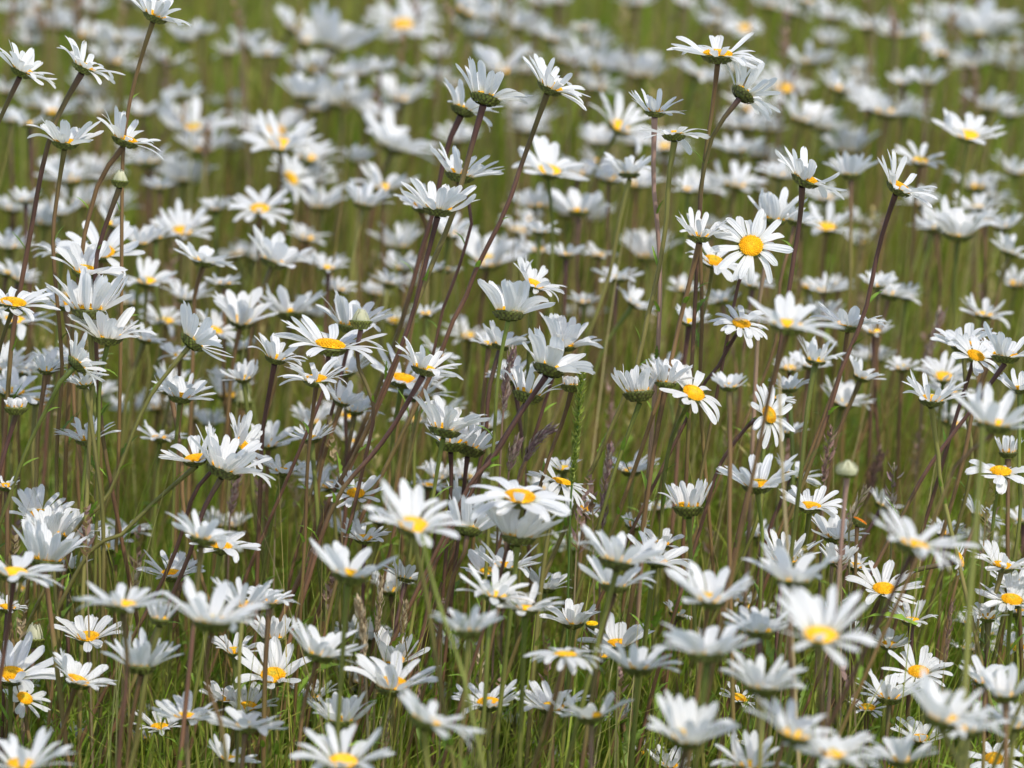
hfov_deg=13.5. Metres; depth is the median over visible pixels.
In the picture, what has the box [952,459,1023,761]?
daisy
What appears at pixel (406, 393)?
daisy
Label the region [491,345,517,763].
grass spike
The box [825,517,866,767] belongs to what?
yellow flower
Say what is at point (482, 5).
daisy
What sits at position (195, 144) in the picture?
daisy
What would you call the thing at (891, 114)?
daisy
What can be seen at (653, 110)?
daisy
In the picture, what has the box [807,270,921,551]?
daisy
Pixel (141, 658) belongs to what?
daisy
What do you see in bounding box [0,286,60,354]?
daisy
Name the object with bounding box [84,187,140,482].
daisy
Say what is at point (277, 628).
daisy
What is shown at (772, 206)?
daisy
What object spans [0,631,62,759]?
daisy
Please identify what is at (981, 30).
daisy
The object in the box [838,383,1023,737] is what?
daisy
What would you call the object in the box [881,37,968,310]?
daisy
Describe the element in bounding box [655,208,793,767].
daisy
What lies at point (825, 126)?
daisy
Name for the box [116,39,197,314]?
daisy
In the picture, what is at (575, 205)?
daisy
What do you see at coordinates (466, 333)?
daisy
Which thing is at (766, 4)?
daisy
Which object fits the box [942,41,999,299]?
daisy
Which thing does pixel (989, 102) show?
daisy
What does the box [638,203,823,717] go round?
daisy
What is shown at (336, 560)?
daisy
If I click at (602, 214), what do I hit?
daisy
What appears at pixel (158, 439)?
daisy
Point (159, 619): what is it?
daisy
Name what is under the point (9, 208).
daisy
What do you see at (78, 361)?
daisy
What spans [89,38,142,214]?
daisy
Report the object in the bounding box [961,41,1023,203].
daisy
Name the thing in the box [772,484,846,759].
daisy
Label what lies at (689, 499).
daisy
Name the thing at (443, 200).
daisy
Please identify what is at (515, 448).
grass spike
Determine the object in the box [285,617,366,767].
daisy
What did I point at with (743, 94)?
daisy
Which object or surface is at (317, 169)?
daisy
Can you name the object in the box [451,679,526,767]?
daisy
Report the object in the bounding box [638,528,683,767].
daisy
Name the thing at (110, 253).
daisy
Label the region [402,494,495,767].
daisy
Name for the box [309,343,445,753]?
daisy
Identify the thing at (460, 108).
daisy
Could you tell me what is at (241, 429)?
daisy
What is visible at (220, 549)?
daisy
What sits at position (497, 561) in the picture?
daisy
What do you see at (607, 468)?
grass spike
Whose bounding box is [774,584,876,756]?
daisy
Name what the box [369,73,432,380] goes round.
daisy
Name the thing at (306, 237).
daisy
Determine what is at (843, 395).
daisy
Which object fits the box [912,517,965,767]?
daisy
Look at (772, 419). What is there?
daisy
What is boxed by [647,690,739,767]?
daisy
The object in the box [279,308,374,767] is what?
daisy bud
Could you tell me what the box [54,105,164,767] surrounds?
daisy
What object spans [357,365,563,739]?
daisy
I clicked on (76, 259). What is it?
daisy
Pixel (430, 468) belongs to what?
daisy
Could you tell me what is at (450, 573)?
daisy
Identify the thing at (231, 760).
daisy
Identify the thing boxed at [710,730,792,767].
daisy
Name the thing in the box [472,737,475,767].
grass spike
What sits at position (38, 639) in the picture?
daisy bud
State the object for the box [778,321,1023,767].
daisy
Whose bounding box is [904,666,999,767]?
daisy
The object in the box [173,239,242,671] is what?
daisy
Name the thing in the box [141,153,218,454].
daisy
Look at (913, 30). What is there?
daisy
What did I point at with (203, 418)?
daisy
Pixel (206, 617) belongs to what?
daisy
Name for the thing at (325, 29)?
daisy
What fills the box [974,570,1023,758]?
daisy
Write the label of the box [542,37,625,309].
daisy
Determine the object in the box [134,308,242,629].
daisy
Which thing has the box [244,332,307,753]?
daisy
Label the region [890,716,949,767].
daisy
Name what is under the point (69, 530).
daisy
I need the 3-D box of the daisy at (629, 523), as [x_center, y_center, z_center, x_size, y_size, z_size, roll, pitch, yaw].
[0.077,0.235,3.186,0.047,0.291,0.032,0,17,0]
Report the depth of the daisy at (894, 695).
2.92 m
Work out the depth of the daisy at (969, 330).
3.10 m
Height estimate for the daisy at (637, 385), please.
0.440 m
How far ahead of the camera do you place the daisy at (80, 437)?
3.07 m
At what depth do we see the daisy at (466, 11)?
4.23 m
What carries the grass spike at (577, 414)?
on the ground at (509, 654)
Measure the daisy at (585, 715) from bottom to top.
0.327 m
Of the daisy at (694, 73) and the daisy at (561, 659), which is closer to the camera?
the daisy at (561, 659)
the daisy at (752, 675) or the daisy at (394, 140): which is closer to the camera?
the daisy at (752, 675)
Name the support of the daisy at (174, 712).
on the ground at (509, 654)
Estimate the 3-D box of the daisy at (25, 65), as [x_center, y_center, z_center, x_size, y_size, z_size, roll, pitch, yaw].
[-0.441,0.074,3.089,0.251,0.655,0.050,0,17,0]
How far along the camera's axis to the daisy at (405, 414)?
3.42 m
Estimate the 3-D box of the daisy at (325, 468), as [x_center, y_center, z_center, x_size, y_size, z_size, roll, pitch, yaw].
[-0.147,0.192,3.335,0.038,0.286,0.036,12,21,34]
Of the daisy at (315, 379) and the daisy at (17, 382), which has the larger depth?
the daisy at (17, 382)
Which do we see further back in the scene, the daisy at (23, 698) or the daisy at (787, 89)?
the daisy at (787, 89)
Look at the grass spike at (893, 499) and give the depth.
3.10 m
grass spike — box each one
[120,560,144,705]
[224,474,243,713]
[354,593,368,763]
[372,574,384,766]
[381,708,391,767]
[396,597,408,762]
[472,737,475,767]
[476,650,484,697]
[480,422,559,722]
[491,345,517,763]
[496,431,525,767]
[563,372,587,767]
[595,441,616,765]
[812,423,837,767]
[846,484,870,767]
[856,445,887,591]
[884,462,903,724]
[908,305,947,599]
[937,598,955,767]
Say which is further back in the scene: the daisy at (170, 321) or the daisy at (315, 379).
the daisy at (170, 321)
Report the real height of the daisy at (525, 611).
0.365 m
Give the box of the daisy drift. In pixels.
[0,0,1023,767]
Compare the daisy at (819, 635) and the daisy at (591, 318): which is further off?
the daisy at (591, 318)
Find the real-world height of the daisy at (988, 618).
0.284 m
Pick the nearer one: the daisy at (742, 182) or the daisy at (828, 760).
the daisy at (828, 760)
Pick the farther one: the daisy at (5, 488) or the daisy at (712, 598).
the daisy at (5, 488)
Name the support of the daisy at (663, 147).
on the ground at (509, 654)
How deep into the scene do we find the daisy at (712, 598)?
2.63 m
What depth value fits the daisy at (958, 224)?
3.45 m
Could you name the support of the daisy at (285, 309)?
on the ground at (509, 654)
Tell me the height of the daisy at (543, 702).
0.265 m
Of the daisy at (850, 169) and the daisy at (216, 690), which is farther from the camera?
the daisy at (850, 169)
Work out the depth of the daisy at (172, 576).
3.07 m
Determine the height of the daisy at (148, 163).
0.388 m
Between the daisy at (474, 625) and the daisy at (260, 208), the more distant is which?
the daisy at (260, 208)
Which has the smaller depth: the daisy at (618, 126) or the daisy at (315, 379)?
the daisy at (315, 379)
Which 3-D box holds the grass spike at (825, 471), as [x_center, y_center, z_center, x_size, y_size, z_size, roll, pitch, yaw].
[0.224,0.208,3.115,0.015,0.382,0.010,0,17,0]
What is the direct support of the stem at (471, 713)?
on the ground at (509, 654)
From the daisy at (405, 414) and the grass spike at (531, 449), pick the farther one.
the daisy at (405, 414)
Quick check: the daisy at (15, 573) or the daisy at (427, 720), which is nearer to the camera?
the daisy at (427, 720)
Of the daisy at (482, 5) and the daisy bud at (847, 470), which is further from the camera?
the daisy at (482, 5)
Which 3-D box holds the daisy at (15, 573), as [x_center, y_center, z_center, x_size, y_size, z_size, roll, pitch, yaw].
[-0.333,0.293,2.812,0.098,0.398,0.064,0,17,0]
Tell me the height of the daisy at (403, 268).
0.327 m
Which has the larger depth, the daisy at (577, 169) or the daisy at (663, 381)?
the daisy at (577, 169)
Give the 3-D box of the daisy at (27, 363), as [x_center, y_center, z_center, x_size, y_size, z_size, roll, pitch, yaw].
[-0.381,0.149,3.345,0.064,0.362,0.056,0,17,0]
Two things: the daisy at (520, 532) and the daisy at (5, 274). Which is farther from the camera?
the daisy at (5, 274)
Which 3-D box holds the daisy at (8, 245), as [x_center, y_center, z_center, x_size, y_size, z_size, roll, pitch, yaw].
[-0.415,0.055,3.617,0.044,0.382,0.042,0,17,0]
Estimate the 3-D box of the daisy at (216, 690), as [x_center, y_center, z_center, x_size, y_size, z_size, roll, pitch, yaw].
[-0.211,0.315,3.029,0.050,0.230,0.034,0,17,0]
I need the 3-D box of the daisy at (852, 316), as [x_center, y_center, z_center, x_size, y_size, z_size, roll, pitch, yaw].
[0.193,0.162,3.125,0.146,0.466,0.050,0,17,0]
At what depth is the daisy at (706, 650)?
2.56 m
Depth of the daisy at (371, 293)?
3.66 m
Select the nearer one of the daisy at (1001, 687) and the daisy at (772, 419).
the daisy at (1001, 687)
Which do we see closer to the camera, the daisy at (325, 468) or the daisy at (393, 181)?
the daisy at (325, 468)
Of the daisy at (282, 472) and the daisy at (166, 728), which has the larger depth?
the daisy at (282, 472)
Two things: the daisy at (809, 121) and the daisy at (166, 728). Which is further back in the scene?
the daisy at (809, 121)
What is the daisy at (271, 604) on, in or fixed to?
on the ground at (509, 654)
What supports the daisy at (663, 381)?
on the ground at (509, 654)
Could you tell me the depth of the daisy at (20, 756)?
2.62 m
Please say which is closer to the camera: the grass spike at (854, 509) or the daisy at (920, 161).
the grass spike at (854, 509)
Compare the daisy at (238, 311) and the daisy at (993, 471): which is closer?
the daisy at (993, 471)
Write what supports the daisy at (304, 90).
on the ground at (509, 654)
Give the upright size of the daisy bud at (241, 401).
0.316 m
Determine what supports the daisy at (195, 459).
on the ground at (509, 654)
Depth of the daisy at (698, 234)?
3.02 m
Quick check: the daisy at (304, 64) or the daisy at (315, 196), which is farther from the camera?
the daisy at (304, 64)
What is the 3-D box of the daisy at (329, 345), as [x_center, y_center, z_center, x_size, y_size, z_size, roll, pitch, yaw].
[-0.174,0.177,3.060,0.177,0.475,0.083,0,17,0]
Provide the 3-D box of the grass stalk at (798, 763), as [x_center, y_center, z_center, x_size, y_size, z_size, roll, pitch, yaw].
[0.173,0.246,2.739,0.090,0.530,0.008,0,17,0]
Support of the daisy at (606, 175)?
on the ground at (509, 654)
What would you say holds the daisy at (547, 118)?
on the ground at (509, 654)
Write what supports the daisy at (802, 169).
on the ground at (509, 654)
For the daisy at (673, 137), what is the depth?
3.04 m
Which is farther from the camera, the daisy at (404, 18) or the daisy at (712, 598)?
the daisy at (404, 18)
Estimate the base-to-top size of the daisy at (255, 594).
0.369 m
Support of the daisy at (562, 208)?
on the ground at (509, 654)
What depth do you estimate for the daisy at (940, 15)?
4.61 m
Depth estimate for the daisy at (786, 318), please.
2.69 m
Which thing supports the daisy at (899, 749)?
on the ground at (509, 654)
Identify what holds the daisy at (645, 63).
on the ground at (509, 654)
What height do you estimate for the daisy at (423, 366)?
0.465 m
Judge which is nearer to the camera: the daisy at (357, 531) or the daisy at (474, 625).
the daisy at (474, 625)
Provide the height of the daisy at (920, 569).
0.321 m
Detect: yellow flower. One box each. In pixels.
[564,621,608,767]
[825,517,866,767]
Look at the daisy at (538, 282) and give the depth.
3.11 m
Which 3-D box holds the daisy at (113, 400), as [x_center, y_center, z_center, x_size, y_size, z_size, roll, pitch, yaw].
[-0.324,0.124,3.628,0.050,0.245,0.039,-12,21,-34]
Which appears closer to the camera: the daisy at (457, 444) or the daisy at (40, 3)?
the daisy at (457, 444)
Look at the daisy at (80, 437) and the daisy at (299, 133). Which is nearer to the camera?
the daisy at (80, 437)
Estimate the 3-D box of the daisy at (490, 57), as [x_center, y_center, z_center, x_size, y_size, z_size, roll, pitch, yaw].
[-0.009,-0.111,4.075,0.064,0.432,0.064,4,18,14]
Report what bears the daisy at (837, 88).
on the ground at (509, 654)
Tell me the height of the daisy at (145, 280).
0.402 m
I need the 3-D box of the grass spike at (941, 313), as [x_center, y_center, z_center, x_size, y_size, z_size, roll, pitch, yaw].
[0.324,0.119,3.414,0.028,0.378,0.009,0,17,0]
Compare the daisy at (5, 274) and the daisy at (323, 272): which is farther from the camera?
the daisy at (323, 272)
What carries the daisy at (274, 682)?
on the ground at (509, 654)
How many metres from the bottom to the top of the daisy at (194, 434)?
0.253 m
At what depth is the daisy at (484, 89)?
3.00 m
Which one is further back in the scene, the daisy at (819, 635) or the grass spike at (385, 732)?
the grass spike at (385, 732)
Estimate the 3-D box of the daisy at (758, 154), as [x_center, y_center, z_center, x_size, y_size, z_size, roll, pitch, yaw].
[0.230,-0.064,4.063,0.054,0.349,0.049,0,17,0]
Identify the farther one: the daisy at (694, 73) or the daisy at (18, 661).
the daisy at (694, 73)
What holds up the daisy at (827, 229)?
on the ground at (509, 654)
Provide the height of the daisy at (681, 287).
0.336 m
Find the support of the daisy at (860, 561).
on the ground at (509, 654)
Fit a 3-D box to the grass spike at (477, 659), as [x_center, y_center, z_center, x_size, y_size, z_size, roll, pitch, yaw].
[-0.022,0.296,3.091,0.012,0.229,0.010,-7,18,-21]
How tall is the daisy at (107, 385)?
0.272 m
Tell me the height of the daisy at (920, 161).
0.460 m
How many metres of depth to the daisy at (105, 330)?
3.00 m
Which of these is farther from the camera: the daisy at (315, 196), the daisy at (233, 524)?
the daisy at (315, 196)
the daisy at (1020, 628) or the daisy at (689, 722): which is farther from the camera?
the daisy at (1020, 628)
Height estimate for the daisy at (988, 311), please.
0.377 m
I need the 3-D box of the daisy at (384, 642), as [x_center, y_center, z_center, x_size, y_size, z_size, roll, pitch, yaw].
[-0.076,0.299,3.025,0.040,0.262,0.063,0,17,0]
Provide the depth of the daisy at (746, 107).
4.07 m
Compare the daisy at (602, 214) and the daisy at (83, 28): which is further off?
the daisy at (83, 28)
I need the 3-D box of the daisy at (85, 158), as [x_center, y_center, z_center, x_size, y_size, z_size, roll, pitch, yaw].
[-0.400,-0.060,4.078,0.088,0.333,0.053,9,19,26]
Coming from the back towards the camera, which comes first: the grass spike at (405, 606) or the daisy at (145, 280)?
the daisy at (145, 280)
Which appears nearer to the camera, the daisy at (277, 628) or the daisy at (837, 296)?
the daisy at (277, 628)
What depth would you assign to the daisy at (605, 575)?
2.77 m
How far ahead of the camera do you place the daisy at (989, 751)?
2.89 m
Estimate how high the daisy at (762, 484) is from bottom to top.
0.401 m
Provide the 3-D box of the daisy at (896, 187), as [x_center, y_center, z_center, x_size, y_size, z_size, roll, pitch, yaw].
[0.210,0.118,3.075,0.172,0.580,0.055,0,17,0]
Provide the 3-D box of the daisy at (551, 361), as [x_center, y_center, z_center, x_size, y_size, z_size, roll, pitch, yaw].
[-0.052,0.188,3.019,0.218,0.478,0.062,0,17,0]
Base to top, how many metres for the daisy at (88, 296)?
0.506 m
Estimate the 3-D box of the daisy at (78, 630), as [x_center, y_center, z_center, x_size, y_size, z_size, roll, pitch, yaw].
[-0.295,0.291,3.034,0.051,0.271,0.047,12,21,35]
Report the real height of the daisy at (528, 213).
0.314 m
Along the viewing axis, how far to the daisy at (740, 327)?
3.04 m
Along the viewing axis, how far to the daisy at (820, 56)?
4.21 m
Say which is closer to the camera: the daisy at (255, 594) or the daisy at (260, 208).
the daisy at (255, 594)
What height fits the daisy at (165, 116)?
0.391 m
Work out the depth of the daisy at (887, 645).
3.00 m
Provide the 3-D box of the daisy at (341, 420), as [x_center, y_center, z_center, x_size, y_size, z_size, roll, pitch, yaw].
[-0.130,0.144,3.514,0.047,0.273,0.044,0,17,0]
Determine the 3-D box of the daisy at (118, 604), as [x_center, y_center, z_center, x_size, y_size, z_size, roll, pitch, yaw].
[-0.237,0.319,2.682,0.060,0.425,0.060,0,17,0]
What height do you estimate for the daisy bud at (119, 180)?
0.567 m
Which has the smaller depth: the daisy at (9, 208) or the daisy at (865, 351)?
the daisy at (865, 351)
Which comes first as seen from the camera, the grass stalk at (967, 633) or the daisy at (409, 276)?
the grass stalk at (967, 633)
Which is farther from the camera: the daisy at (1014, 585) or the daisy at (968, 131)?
the daisy at (968, 131)
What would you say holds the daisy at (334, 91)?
on the ground at (509, 654)
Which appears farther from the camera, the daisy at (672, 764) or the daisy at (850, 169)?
the daisy at (850, 169)
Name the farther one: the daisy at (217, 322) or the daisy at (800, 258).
the daisy at (800, 258)
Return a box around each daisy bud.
[2,622,45,767]
[93,169,161,760]
[232,389,256,653]
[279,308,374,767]
[822,460,857,735]
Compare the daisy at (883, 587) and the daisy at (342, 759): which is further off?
the daisy at (883, 587)
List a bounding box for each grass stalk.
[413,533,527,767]
[725,373,859,767]
[886,426,1023,767]
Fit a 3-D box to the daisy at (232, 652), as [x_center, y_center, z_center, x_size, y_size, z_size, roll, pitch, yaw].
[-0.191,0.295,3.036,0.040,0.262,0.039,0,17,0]
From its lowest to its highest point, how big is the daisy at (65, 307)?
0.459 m
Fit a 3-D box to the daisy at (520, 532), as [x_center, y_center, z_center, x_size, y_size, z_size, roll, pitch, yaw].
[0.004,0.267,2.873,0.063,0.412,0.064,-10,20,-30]
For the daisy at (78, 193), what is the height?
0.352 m
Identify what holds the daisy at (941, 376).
on the ground at (509, 654)
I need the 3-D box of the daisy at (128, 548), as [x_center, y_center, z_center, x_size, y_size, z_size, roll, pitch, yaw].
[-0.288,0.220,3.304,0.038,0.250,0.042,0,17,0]
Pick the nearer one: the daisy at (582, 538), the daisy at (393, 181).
the daisy at (582, 538)
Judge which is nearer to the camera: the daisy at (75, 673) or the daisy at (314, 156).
the daisy at (75, 673)
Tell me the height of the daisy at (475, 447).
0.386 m
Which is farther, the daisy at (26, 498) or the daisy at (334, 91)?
the daisy at (334, 91)
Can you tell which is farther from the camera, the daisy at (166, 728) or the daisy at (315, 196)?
the daisy at (315, 196)
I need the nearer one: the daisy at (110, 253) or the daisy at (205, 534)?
the daisy at (205, 534)
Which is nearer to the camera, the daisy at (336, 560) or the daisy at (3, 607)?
the daisy at (336, 560)
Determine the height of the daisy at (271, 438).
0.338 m
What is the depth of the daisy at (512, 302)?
2.97 m
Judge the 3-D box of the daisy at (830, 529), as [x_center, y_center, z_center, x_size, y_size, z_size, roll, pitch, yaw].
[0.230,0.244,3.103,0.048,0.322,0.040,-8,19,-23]
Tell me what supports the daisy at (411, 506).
on the ground at (509, 654)
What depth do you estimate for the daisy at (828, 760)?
2.51 m
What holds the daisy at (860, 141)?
on the ground at (509, 654)
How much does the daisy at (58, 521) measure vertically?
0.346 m
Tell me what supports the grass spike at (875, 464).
on the ground at (509, 654)
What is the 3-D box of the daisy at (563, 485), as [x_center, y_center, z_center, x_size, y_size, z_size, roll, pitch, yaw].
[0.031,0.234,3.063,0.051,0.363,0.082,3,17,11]
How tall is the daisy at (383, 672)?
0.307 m
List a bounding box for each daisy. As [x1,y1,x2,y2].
[0,36,124,526]
[0,41,56,122]
[0,195,39,284]
[0,227,35,546]
[0,261,27,546]
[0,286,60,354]
[0,300,233,689]
[0,310,55,584]
[0,327,108,546]
[0,341,37,481]
[0,365,53,593]
[0,396,27,474]
[0,476,32,750]
[0,551,65,688]
[0,595,27,759]
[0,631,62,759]
[0,683,50,767]
[0,727,76,767]
[3,349,51,594]
[3,428,229,735]
[9,484,79,767]
[13,514,90,767]
[21,0,65,260]
[21,505,81,767]
[27,117,103,767]
[29,92,82,320]
[31,286,138,767]
[32,238,89,725]
[34,160,100,484]
[43,510,108,767]
[45,268,132,767]
[49,647,116,767]
[52,240,127,767]
[53,416,121,755]
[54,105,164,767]
[54,614,121,767]
[55,220,144,730]
[59,183,105,338]
[62,17,112,222]
[63,256,180,607]
[66,306,156,723]
[66,410,272,767]
[72,581,169,767]
[75,153,128,229]
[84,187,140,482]
[88,381,117,503]
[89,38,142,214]
[96,421,275,767]
[100,628,183,767]
[104,392,142,563]
[106,0,190,756]
[106,88,202,400]
[106,517,151,687]
[112,141,189,488]
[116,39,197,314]
[128,602,178,767]
[133,388,175,593]
[133,708,180,766]
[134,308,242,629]
[134,370,215,756]
[136,550,205,767]
[137,420,187,767]
[139,303,181,548]
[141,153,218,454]
[150,199,214,510]
[152,691,222,767]
[157,96,236,380]
[157,576,270,767]
[164,532,260,767]
[166,509,245,767]
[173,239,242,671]
[174,124,231,392]
[180,407,224,625]
[183,405,213,602]
[189,315,386,763]
[199,507,228,654]
[199,681,244,767]
[200,152,316,442]
[202,365,256,706]
[207,706,287,767]
[208,734,260,767]
[211,577,283,767]
[212,287,277,568]
[212,632,262,767]
[215,512,252,664]
[220,681,278,767]
[221,283,326,612]
[222,56,532,765]
[223,224,311,528]
[225,185,291,388]
[228,420,298,734]
[232,110,322,438]
[233,454,305,766]
[235,636,311,767]
[237,108,308,373]
[240,221,328,538]
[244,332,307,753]
[246,585,297,767]
[250,131,345,540]
[250,614,298,767]
[251,336,463,767]
[254,78,502,740]
[255,289,392,757]
[258,178,479,767]
[267,54,589,765]
[272,72,334,455]
[278,357,352,767]
[285,158,340,459]
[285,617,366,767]
[287,50,337,280]
[290,723,394,767]
[291,70,376,396]
[293,460,338,725]
[294,181,349,371]
[297,470,381,766]
[298,467,357,755]
[300,0,382,246]
[300,249,349,542]
[307,690,376,752]
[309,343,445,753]
[310,538,397,747]
[321,396,377,517]
[340,517,391,751]
[341,108,439,382]
[343,161,419,454]
[344,650,440,765]
[347,326,595,753]
[351,280,392,470]
[355,88,392,300]
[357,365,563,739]
[361,142,503,739]
[361,183,448,720]
[362,0,443,214]
[362,478,466,767]
[367,220,421,470]
[369,0,498,276]
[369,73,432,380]
[374,626,429,767]
[375,307,417,597]
[379,251,416,536]
[380,375,456,748]
[388,272,418,479]
[388,403,429,565]
[395,388,491,747]
[396,683,484,767]
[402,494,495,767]
[411,458,459,756]
[421,213,478,627]
[425,417,482,767]
[429,605,503,767]
[434,424,498,767]
[440,477,571,767]
[441,314,485,603]
[443,465,469,696]
[444,312,602,763]
[449,279,554,765]
[451,15,507,186]
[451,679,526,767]
[456,226,530,582]
[456,375,584,763]
[456,563,539,767]
[462,92,660,539]
[465,541,542,767]
[468,42,534,408]
[471,0,527,206]
[480,499,568,767]
[484,152,650,645]
[489,581,565,767]
[491,126,709,734]
[493,215,537,476]
[500,256,565,767]
[503,102,565,355]
[509,187,610,653]
[510,208,543,401]
[512,135,588,678]
[514,680,589,767]
[515,458,595,767]
[524,647,604,767]
[530,365,659,765]
[534,199,572,427]
[538,304,767,767]
[539,598,600,767]
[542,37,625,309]
[545,207,731,767]
[548,692,633,767]
[551,155,638,538]
[555,153,601,481]
[564,524,675,767]
[566,304,591,374]
[567,500,599,767]
[570,202,617,428]
[577,612,654,767]
[578,555,656,767]
[580,307,607,468]
[594,643,681,767]
[600,512,649,740]
[607,50,671,301]
[608,357,694,767]
[611,239,737,761]
[619,229,682,480]
[620,88,686,729]
[620,527,690,767]
[625,273,704,533]
[633,126,692,390]
[633,383,794,767]
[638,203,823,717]
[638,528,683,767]
[642,57,723,356]
[644,359,721,767]
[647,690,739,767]
[647,744,692,767]
[652,620,759,767]
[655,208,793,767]
[658,478,712,767]
[665,561,753,767]
[667,32,764,767]
[673,57,780,758]
[691,146,846,767]
[698,160,767,467]
[700,291,848,747]
[705,301,886,759]
[709,149,937,767]
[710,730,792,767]
[711,86,781,395]
[715,682,754,767]
[716,453,798,730]
[720,650,807,767]
[721,107,795,453]
[722,606,795,763]
[734,187,807,723]
[735,143,786,409]
[741,542,841,767]
[742,278,818,500]
[745,89,841,416]
[745,695,847,767]
[747,63,817,347]
[750,0,794,184]
[752,67,868,385]
[763,529,822,756]
[768,201,854,524]
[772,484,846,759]
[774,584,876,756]
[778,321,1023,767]
[781,726,884,767]
[784,108,854,351]
[785,205,824,506]
[787,40,843,273]
[791,376,876,590]
[799,273,854,537]
[801,547,963,767]
[806,507,981,767]
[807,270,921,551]
[811,514,868,725]
[818,124,880,466]
[819,542,858,767]
[820,227,877,457]
[821,85,929,471]
[822,150,878,584]
[828,553,873,739]
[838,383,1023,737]
[845,560,923,765]
[849,696,884,764]
[851,344,899,497]
[857,669,921,767]
[861,333,998,763]
[862,16,921,257]
[863,140,948,562]
[863,731,939,767]
[867,16,952,231]
[875,627,910,767]
[880,293,1013,650]
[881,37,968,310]
[881,643,953,764]
[886,600,937,767]
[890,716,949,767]
[892,195,998,602]
[892,323,996,735]
[903,368,998,742]
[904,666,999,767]
[911,0,983,208]
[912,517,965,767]
[913,351,975,643]
[930,108,1006,621]
[934,0,1023,242]
[934,701,1016,767]
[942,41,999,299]
[943,170,1008,323]
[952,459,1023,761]
[959,655,1009,767]
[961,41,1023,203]
[961,87,1022,436]
[964,602,1008,762]
[967,539,1023,767]
[969,368,1023,762]
[970,739,1023,767]
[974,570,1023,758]
[976,663,1023,767]
[981,435,1023,752]
[987,702,1023,767]
[990,566,1023,751]
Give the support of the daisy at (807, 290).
on the ground at (509, 654)
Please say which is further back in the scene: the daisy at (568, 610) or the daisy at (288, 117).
the daisy at (288, 117)
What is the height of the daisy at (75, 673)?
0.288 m
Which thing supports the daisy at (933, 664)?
on the ground at (509, 654)
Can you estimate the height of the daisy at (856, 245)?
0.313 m
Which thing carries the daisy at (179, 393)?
on the ground at (509, 654)
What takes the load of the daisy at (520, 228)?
on the ground at (509, 654)
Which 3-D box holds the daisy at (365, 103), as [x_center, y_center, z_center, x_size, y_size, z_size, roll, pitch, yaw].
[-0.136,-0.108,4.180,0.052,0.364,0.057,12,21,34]
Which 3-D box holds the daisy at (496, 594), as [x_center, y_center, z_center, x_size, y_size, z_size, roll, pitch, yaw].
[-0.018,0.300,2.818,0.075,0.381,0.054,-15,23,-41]
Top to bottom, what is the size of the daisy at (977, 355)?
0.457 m
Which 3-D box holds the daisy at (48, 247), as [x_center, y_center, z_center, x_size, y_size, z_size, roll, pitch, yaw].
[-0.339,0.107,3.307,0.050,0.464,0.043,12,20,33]
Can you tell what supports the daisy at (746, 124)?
on the ground at (509, 654)
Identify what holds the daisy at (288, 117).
on the ground at (509, 654)
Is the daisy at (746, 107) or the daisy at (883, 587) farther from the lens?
the daisy at (746, 107)
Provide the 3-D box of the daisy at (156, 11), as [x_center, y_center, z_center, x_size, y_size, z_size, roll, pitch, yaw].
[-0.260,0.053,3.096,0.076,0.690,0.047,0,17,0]
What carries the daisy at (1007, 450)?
on the ground at (509, 654)
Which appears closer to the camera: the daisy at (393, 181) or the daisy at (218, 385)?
the daisy at (218, 385)
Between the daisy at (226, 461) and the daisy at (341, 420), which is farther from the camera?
the daisy at (341, 420)
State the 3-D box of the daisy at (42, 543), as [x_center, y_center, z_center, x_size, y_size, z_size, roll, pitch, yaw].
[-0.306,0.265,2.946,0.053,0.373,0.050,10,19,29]
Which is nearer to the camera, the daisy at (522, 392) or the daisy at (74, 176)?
the daisy at (522, 392)
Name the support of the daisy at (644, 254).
on the ground at (509, 654)
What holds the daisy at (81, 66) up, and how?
on the ground at (509, 654)
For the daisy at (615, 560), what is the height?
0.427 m
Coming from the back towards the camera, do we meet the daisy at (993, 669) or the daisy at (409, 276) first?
the daisy at (409, 276)
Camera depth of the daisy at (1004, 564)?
3.00 m
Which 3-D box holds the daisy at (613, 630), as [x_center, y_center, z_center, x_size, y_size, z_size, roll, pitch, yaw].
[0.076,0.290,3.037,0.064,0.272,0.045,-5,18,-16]
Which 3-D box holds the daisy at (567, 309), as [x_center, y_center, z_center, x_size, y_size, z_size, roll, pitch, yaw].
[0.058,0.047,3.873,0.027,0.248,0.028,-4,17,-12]
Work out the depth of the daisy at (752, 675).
2.59 m
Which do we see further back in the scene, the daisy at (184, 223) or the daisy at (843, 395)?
the daisy at (184, 223)
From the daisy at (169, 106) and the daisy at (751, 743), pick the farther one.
the daisy at (169, 106)
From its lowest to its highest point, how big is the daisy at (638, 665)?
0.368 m
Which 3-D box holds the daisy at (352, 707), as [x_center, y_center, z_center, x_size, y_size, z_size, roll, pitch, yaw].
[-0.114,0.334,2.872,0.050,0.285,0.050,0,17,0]
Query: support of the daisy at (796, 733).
on the ground at (509, 654)
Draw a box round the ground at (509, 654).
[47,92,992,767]
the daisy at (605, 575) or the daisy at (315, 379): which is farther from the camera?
the daisy at (315, 379)
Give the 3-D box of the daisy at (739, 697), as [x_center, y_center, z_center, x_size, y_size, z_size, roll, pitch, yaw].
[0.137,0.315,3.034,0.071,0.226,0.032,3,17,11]
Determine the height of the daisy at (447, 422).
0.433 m
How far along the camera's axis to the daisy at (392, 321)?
3.61 m
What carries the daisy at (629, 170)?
on the ground at (509, 654)
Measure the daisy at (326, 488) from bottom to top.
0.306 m
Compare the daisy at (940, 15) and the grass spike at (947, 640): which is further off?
the daisy at (940, 15)

